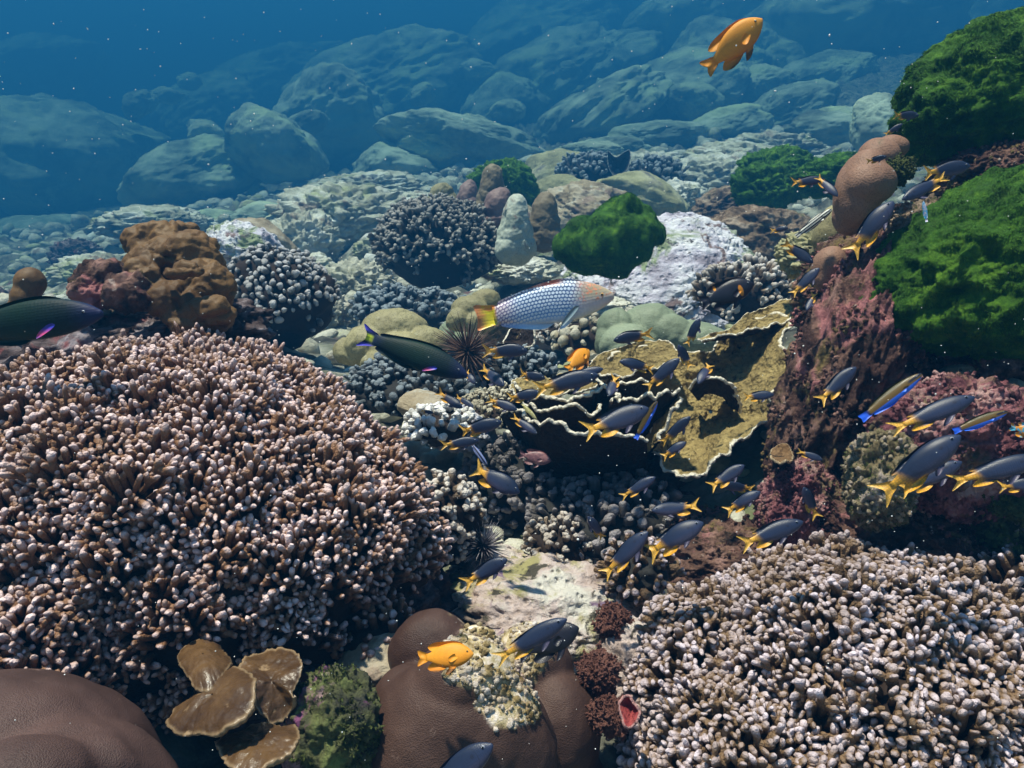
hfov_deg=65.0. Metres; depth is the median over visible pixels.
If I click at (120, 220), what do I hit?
boulder
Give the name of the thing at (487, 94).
boulder
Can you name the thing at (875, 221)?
damselfish
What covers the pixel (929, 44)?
boulder
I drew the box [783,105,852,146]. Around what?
boulder
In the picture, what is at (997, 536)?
reef wall rock
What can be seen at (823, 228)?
massive coral
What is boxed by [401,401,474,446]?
knobbly coral
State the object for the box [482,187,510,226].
cone coral
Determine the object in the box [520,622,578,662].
black damselfish
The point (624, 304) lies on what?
boulder
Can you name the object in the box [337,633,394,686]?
rock
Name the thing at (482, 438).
rock
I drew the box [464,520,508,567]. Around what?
sea urchin
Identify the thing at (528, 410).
yellow fish
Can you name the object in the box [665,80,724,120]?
boulder
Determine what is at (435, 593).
reef wall rock
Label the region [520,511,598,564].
knobbly coral
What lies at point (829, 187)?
damselfish
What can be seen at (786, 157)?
mossy boulder
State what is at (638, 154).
boulder
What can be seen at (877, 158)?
damselfish
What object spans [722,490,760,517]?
damselfish
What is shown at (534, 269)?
boulder
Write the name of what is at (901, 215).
reef wall rock
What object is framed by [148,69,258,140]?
boulder
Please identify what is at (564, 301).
checkered wrasse
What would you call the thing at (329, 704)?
turf rock
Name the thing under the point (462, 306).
lobed coral
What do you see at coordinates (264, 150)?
boulder
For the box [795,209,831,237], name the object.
striped fish
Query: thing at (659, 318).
lobed coral
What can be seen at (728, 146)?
boulder
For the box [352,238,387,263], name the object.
boulder
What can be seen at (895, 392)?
slender wrasse
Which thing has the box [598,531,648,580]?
damselfish
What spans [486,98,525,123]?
boulder
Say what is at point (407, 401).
rock
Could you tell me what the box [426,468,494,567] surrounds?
knobbly coral
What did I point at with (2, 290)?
rock
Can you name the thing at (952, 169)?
damselfish
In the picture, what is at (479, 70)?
boulder
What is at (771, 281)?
knobbly coral
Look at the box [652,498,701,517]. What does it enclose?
damselfish
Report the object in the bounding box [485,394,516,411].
damselfish
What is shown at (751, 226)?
rock
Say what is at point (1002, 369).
reef wall rock
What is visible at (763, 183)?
mossy boulder
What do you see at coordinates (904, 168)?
algae tuft
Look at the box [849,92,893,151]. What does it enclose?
boulder
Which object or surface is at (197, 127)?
boulder
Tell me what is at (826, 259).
massive coral
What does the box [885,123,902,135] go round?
damselfish
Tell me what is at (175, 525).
finger coral
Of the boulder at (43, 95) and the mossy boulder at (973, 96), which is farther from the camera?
the boulder at (43, 95)
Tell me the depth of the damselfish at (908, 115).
1.08 m
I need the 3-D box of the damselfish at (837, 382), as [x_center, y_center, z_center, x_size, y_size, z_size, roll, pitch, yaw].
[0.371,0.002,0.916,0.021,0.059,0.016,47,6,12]
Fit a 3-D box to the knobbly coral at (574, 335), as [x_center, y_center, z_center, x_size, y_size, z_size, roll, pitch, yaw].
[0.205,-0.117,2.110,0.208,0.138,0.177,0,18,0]
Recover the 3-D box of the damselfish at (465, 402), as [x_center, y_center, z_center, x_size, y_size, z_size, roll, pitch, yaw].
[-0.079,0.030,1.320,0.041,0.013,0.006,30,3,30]
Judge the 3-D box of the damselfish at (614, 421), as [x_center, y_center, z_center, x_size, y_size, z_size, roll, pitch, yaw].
[0.119,0.043,0.914,0.080,0.032,0.022,-22,-16,6]
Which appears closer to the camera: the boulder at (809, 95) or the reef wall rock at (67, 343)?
the reef wall rock at (67, 343)
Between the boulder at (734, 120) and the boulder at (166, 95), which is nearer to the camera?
the boulder at (734, 120)
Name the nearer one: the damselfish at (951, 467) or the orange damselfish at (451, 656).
the orange damselfish at (451, 656)
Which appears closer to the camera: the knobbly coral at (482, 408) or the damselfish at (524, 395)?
the damselfish at (524, 395)
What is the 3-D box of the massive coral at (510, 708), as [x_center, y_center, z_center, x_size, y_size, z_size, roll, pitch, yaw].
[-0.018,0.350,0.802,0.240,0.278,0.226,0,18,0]
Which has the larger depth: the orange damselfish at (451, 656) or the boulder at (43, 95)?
the boulder at (43, 95)
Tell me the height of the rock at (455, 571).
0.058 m
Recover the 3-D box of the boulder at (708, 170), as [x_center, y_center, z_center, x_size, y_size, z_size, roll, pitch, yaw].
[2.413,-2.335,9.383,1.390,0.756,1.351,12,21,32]
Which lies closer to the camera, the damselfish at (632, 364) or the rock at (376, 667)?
the rock at (376, 667)
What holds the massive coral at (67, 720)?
on the ground
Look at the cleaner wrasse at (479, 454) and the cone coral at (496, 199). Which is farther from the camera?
the cone coral at (496, 199)
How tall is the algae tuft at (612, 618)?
0.044 m
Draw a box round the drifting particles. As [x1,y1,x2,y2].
[0,0,1019,763]
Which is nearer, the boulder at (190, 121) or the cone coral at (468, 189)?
the cone coral at (468, 189)
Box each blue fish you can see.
[922,201,927,221]
[1009,422,1023,436]
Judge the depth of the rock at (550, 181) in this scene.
7.11 m
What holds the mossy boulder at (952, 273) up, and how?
on the reef wall rock at (962, 503)
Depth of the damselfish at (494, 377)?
1.29 m
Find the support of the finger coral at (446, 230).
on the ground
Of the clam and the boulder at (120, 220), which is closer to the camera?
the clam
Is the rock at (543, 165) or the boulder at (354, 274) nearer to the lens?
the boulder at (354, 274)
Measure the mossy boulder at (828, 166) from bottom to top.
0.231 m
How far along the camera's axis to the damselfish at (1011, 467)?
0.74 m
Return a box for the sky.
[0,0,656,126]
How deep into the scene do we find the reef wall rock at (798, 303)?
1.28 m
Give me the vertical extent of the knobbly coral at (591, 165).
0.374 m
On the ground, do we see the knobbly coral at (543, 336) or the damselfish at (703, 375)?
the knobbly coral at (543, 336)
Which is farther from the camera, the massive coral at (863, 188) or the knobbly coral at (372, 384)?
the knobbly coral at (372, 384)
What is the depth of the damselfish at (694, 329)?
1.20 m
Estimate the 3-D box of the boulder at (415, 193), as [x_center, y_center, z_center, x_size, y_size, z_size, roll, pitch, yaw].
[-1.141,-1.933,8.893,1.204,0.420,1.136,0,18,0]
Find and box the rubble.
[0,125,1023,567]
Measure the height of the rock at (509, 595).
0.106 m
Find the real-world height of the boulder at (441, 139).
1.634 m
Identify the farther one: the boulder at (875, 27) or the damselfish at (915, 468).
the boulder at (875, 27)
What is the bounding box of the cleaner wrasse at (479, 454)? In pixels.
[472,445,486,465]
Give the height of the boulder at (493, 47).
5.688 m
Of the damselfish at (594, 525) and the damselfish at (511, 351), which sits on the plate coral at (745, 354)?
the damselfish at (511, 351)
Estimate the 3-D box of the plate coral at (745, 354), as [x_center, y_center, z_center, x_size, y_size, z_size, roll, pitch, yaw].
[0.297,0.039,1.365,0.644,0.266,0.379,-6,19,-16]
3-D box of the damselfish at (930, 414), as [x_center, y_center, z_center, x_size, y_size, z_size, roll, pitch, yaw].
[0.387,0.029,0.739,0.081,0.024,0.010,-23,-21,6]
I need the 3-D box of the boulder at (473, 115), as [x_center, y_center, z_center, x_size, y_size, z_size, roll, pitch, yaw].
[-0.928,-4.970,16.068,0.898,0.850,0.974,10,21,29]
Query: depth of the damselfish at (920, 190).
0.92 m
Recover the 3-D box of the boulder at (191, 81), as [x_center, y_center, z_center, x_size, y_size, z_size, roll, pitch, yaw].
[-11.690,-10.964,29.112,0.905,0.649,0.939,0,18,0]
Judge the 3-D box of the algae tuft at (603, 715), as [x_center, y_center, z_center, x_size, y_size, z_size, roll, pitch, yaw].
[0.098,0.330,0.800,0.054,0.041,0.051,0,18,0]
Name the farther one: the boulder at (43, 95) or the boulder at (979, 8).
the boulder at (979, 8)
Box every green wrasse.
[0,296,103,345]
[357,324,467,378]
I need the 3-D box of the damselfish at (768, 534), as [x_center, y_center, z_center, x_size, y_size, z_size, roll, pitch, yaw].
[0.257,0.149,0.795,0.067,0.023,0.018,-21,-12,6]
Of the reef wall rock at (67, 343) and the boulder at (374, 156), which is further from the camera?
the boulder at (374, 156)
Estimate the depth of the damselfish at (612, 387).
1.10 m
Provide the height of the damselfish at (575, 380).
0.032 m
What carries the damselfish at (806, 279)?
on the reef wall rock at (867, 339)
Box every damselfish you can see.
[418,641,473,674]
[421,409,432,414]
[435,387,462,408]
[439,436,478,450]
[440,742,492,767]
[456,394,473,407]
[458,418,501,436]
[459,557,506,590]
[467,370,475,383]
[469,459,519,494]
[479,364,504,386]
[482,343,526,360]
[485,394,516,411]
[491,618,566,666]
[507,389,538,402]
[510,413,536,433]
[519,368,544,380]
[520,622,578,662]
[532,370,597,398]
[564,348,589,370]
[579,404,648,441]
[581,366,602,373]
[587,516,604,541]
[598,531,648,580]
[606,374,620,395]
[613,327,653,344]
[619,358,653,374]
[619,476,655,499]
[642,358,679,391]
[644,520,703,563]
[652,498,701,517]
[658,416,690,446]
[660,441,685,461]
[677,345,694,369]
[683,318,700,346]
[696,363,712,383]
[698,277,753,310]
[699,17,762,76]
[706,464,743,491]
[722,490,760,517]
[724,481,754,494]
[736,518,802,553]
[743,390,773,401]
[770,226,787,233]
[780,238,812,263]
[788,268,819,297]
[791,176,823,187]
[798,448,822,460]
[801,487,821,520]
[805,292,817,310]
[813,367,856,406]
[814,173,837,196]
[842,201,894,259]
[865,155,886,163]
[867,434,960,506]
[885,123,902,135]
[886,395,974,436]
[894,110,918,120]
[899,460,961,498]
[902,171,949,200]
[923,160,969,180]
[946,454,1023,490]
[997,477,1023,492]
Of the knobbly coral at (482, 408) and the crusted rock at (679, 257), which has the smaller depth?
the knobbly coral at (482, 408)
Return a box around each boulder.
[0,31,110,101]
[0,94,170,215]
[0,214,70,232]
[31,92,60,99]
[87,204,217,238]
[116,133,261,206]
[121,89,159,121]
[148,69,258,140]
[150,86,184,104]
[176,72,202,90]
[186,119,217,127]
[187,120,224,137]
[198,209,233,217]
[214,40,346,109]
[224,102,329,184]
[229,201,277,220]
[264,180,414,250]
[271,210,345,262]
[272,62,387,171]
[280,24,483,115]
[289,109,328,134]
[302,169,431,191]
[309,251,337,266]
[324,256,396,295]
[324,295,354,330]
[352,141,438,174]
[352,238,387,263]
[373,108,543,171]
[390,189,429,198]
[410,82,435,106]
[455,24,540,113]
[459,71,552,126]
[460,58,499,80]
[463,113,487,119]
[466,0,632,39]
[466,156,539,206]
[480,20,662,105]
[481,256,563,285]
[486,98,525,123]
[532,64,674,143]
[551,192,666,279]
[555,141,623,155]
[567,135,651,151]
[569,296,634,324]
[607,119,708,147]
[613,149,680,171]
[619,0,742,58]
[646,45,754,120]
[664,177,706,210]
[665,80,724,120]
[669,15,806,67]
[676,140,773,160]
[680,150,750,191]
[693,103,774,138]
[724,129,826,156]
[729,161,797,208]
[734,144,818,203]
[736,0,764,20]
[740,64,796,103]
[741,0,974,56]
[753,78,840,125]
[782,49,879,83]
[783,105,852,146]
[788,151,857,199]
[840,424,919,533]
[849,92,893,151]
[859,162,1023,361]
[886,6,1023,168]
[921,39,940,47]
[968,0,1023,18]
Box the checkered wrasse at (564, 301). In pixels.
[473,278,613,330]
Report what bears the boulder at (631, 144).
on the ground
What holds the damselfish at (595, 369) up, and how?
on the plate coral at (745, 354)
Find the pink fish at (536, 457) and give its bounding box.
[519,449,550,467]
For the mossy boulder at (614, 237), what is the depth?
2.32 m
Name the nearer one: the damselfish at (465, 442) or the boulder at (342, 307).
the damselfish at (465, 442)
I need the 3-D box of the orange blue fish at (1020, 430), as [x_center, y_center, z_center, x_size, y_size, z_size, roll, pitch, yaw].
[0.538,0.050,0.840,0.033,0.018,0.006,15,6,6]
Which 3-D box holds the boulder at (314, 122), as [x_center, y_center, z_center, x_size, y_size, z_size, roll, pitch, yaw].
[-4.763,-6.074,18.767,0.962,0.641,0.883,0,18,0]
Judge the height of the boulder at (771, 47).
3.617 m
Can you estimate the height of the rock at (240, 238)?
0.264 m
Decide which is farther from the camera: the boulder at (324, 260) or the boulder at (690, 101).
the boulder at (690, 101)
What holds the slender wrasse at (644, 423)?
on the knobbly coral at (641, 581)
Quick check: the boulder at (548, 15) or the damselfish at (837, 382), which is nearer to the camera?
the damselfish at (837, 382)
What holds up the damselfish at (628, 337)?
on the plate coral at (745, 354)
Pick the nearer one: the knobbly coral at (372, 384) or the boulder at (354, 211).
the knobbly coral at (372, 384)
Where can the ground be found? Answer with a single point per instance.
(196, 750)
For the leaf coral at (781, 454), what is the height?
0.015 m
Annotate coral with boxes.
[0,321,454,735]
[0,668,178,767]
[7,267,47,302]
[66,257,152,315]
[119,220,237,335]
[165,637,303,767]
[227,241,341,349]
[333,308,448,366]
[343,352,474,416]
[343,594,414,659]
[348,280,466,328]
[366,192,502,289]
[371,608,603,767]
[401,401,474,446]
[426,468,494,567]
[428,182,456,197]
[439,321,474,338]
[446,288,500,334]
[456,179,477,203]
[456,431,562,530]
[458,381,521,429]
[465,342,559,388]
[476,163,505,206]
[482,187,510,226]
[495,194,536,265]
[500,298,793,480]
[503,328,535,347]
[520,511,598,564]
[524,468,688,563]
[529,191,560,252]
[535,322,568,345]
[550,312,598,364]
[553,149,619,180]
[593,526,686,606]
[594,303,723,354]
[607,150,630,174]
[607,529,1023,767]
[627,153,689,181]
[685,252,793,321]
[769,443,794,464]
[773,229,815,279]
[811,246,846,292]
[812,205,838,249]
[832,135,909,235]
[978,544,1023,587]
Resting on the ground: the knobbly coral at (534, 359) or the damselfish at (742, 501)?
the knobbly coral at (534, 359)
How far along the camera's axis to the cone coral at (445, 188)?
4.67 m
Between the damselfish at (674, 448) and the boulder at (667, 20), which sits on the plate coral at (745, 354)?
the damselfish at (674, 448)
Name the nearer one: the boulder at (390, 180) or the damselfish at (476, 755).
the damselfish at (476, 755)
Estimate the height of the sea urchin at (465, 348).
0.160 m
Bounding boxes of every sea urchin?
[433,312,506,388]
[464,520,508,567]
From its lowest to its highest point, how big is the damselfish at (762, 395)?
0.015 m
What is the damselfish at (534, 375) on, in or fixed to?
on the plate coral at (745, 354)
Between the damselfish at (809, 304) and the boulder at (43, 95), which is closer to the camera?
the damselfish at (809, 304)
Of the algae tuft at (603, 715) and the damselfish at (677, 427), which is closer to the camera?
the algae tuft at (603, 715)
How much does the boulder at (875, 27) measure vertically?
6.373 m
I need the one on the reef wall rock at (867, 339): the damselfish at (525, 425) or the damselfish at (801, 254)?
the damselfish at (801, 254)
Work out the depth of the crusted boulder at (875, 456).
0.92 m
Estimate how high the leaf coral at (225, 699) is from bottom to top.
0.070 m
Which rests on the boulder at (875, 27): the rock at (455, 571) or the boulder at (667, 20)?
the boulder at (667, 20)
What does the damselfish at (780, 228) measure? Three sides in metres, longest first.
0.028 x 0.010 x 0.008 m
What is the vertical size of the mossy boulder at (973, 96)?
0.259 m
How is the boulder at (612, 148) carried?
on the ground
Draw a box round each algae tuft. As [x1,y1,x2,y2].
[574,640,625,697]
[585,692,628,741]
[590,599,634,639]
[886,152,917,189]
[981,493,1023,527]
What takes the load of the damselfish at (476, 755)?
on the massive coral at (510, 708)
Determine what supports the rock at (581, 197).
on the ground
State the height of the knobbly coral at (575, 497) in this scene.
0.136 m
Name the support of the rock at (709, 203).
on the ground
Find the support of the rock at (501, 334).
on the ground
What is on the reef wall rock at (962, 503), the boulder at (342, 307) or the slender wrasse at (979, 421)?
the slender wrasse at (979, 421)
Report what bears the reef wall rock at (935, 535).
on the ground
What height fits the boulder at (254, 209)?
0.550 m
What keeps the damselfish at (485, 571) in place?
on the reef wall rock at (435, 593)
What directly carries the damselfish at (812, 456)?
on the finger coral at (935, 662)
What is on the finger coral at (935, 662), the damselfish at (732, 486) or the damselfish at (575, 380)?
the damselfish at (732, 486)
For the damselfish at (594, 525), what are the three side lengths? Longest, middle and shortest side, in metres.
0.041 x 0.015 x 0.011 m
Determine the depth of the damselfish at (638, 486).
1.02 m
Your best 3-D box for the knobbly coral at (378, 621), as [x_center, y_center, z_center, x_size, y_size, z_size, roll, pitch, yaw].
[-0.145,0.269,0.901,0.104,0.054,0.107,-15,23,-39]
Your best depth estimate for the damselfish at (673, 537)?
0.84 m
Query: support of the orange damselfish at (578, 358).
on the plate coral at (745, 354)
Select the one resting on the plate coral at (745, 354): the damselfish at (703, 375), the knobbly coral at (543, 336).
the damselfish at (703, 375)
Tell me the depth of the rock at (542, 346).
3.07 m
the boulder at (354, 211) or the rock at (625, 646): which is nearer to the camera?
the rock at (625, 646)
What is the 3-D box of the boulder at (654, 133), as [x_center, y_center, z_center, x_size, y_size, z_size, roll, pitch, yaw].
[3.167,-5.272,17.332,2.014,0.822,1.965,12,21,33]
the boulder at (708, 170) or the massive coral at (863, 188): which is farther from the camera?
the boulder at (708, 170)
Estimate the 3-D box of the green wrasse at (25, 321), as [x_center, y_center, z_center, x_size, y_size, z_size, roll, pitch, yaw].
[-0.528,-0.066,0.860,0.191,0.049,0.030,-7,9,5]
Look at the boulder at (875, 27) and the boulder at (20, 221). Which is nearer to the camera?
the boulder at (20, 221)
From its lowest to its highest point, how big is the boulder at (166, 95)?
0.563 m
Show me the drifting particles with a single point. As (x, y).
(466, 380)
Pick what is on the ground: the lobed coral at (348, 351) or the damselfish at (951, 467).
the lobed coral at (348, 351)
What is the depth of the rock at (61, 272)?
6.59 m
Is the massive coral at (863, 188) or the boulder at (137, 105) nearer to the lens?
the massive coral at (863, 188)
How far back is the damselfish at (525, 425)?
1.05 m
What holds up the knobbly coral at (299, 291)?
on the ground
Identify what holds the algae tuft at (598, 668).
on the massive coral at (510, 708)
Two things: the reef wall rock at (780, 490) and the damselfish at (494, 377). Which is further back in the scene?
the damselfish at (494, 377)
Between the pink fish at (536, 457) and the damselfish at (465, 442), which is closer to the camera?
the damselfish at (465, 442)
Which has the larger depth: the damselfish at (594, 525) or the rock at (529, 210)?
the rock at (529, 210)
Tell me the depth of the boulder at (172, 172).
17.34 m
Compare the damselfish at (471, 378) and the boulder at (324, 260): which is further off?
the boulder at (324, 260)
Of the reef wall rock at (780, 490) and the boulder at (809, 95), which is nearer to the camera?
the reef wall rock at (780, 490)
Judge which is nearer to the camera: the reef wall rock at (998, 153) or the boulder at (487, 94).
the reef wall rock at (998, 153)
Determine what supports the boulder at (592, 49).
on the ground
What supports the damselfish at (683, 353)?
on the plate coral at (745, 354)
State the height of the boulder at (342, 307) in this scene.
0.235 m
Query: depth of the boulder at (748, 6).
31.72 m
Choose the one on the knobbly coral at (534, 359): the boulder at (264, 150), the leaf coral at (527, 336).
the leaf coral at (527, 336)
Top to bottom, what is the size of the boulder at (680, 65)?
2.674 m
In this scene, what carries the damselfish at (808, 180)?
on the massive coral at (863, 188)
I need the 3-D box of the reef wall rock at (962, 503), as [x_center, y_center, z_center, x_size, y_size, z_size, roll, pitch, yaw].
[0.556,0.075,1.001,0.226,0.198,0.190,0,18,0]
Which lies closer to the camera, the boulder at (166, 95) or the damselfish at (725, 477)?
the damselfish at (725, 477)
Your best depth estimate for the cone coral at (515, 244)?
3.36 m
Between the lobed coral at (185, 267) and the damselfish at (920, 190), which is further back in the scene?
the lobed coral at (185, 267)
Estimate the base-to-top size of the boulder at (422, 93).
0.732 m
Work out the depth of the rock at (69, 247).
8.72 m
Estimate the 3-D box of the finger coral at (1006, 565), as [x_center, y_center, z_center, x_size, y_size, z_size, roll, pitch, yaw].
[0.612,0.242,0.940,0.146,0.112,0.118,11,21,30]
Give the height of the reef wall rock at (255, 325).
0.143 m
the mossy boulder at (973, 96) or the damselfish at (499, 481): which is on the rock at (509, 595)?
the damselfish at (499, 481)
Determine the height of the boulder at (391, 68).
4.681 m
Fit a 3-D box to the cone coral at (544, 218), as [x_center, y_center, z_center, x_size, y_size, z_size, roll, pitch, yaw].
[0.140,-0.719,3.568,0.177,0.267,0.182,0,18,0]
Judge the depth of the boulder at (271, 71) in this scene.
38.70 m
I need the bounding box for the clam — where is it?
[618,694,640,728]
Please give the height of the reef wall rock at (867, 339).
0.474 m
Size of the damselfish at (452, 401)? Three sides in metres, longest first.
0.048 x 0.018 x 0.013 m
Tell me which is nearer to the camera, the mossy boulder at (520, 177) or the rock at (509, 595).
the rock at (509, 595)
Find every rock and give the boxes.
[0,286,44,294]
[0,309,144,370]
[42,251,126,286]
[46,237,106,265]
[93,298,276,342]
[206,219,284,264]
[226,568,457,733]
[234,217,297,249]
[276,661,384,767]
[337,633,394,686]
[397,389,443,414]
[426,401,490,453]
[445,542,529,582]
[450,552,643,673]
[463,430,498,460]
[478,322,510,347]
[525,148,579,180]
[527,204,531,216]
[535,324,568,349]
[536,174,580,192]
[547,179,627,228]
[560,211,754,329]
[594,614,651,697]
[595,171,690,215]
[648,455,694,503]
[666,504,772,587]
[691,185,737,217]
[710,204,810,261]
[752,456,844,550]
[760,239,930,481]
[789,195,941,335]
[809,500,991,581]
[863,370,1023,526]
[882,193,940,236]
[922,139,1023,196]
[926,352,1023,380]
[963,518,1023,557]
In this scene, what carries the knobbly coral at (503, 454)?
on the ground
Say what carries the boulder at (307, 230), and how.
on the ground
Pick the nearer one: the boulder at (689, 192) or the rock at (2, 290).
the rock at (2, 290)
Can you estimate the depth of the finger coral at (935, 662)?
0.77 m
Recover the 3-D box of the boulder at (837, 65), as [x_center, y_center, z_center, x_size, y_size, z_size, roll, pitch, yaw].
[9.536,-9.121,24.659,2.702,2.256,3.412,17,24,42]
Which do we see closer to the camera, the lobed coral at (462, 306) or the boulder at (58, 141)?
the lobed coral at (462, 306)
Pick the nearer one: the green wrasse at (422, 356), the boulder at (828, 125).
the green wrasse at (422, 356)
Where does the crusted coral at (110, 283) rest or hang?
on the reef wall rock at (67, 343)
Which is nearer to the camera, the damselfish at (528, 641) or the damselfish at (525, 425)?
the damselfish at (528, 641)
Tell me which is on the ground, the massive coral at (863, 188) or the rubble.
the rubble
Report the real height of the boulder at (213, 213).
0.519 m
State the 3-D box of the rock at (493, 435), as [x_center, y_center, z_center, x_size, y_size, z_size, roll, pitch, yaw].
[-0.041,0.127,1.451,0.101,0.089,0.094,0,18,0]
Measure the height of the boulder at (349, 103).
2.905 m
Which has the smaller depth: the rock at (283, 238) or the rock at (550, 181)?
the rock at (283, 238)
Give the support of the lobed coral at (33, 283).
on the reef wall rock at (67, 343)
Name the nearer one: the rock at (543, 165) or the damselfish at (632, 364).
the damselfish at (632, 364)
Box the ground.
[0,48,933,767]
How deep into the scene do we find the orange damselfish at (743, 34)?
1.15 m
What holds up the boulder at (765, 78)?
on the ground
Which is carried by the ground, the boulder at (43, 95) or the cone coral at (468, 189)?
the cone coral at (468, 189)
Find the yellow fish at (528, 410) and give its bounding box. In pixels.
[521,402,536,419]
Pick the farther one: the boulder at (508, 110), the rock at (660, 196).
the boulder at (508, 110)
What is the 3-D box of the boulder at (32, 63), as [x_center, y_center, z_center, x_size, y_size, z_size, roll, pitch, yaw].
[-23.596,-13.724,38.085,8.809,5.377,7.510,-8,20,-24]
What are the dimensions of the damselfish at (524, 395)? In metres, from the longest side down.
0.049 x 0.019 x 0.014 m
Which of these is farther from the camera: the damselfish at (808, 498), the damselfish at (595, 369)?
the damselfish at (595, 369)
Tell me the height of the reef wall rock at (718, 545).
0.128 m
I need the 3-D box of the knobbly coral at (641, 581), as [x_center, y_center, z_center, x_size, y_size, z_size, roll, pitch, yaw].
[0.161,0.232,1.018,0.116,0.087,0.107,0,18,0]
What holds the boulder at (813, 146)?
on the ground
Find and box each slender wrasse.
[633,401,657,439]
[858,373,921,421]
[952,410,1007,433]

